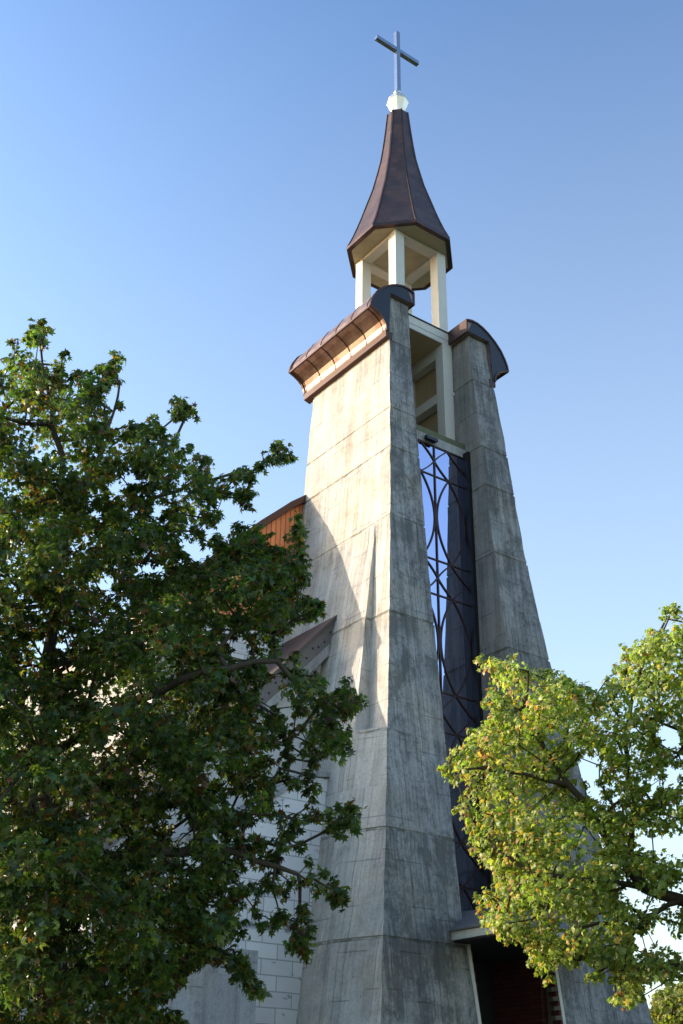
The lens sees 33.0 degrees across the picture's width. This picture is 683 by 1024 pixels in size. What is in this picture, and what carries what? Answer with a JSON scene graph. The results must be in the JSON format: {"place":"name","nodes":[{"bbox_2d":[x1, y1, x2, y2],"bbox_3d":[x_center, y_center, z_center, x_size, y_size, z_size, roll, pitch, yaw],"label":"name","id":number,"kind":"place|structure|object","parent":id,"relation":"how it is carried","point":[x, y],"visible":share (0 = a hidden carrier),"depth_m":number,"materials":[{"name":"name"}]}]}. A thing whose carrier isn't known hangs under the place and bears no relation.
{"place":"outdoors","nodes":[
{"label":"outdoors","id":0,"kind":"place"},
{"bbox_2d":[0,30,652,1023],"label":"church","id":1,"kind":"structure","parent":0,"point":[420,582],"depth_m":23.17,"materials":[{"name":"concrete"}]},
{"bbox_2d":[424,435,437,442],"bbox_3d":[2.033,-1.688,26.413,0.320,0.170,0.170,20,-34,-31],"label":"floodlight","id":2,"kind":"object","parent":1,"relation":"attached to","point":[431,439],"visible":1,"depth_m":26.33,"materials":[{"name":"metal"}]},
{"bbox_2d":[418,439,490,911],"bbox_3d":[2.073,3.195,23.866,1.975,10.960,0.240,20,-34,-31],"label":"tall window","id":3,"kind":"structure","parent":1,"relation":"in","point":[446,479],"depth_m":24.78,"materials":[{"name":"glass"}]},
{"bbox_2d":[0,0,682,1008],"label":"sky","id":4,"kind":"structure","parent":0,"point":[186,186],"materials":[{"name":"blue"}]},
{"label":"ground","id":5,"kind":"structure","parent":0,"visible":0},
{"bbox_2d":[0,317,369,1023],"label":"star leaved tree","id":6,"kind":"object","parent":5,"relation":"on","point":[48,841],"visible":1,"depth_m":12.10,"materials":[{"name":"green plant"}]},
{"bbox_2d":[436,600,682,1010],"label":"maple tree","id":7,"kind":"object","parent":5,"relation":"on","point":[574,706],"visible":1,"depth_m":15.03,"materials":[{"name":"green plant"}]},
{"bbox_2d":[649,981,682,1023],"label":"distant tree","id":8,"kind":"object","parent":5,"relation":"on","point":[666,1003],"visible":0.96,"depth_m":38.20,"materials":[{"name":"green plant"}]}
]}

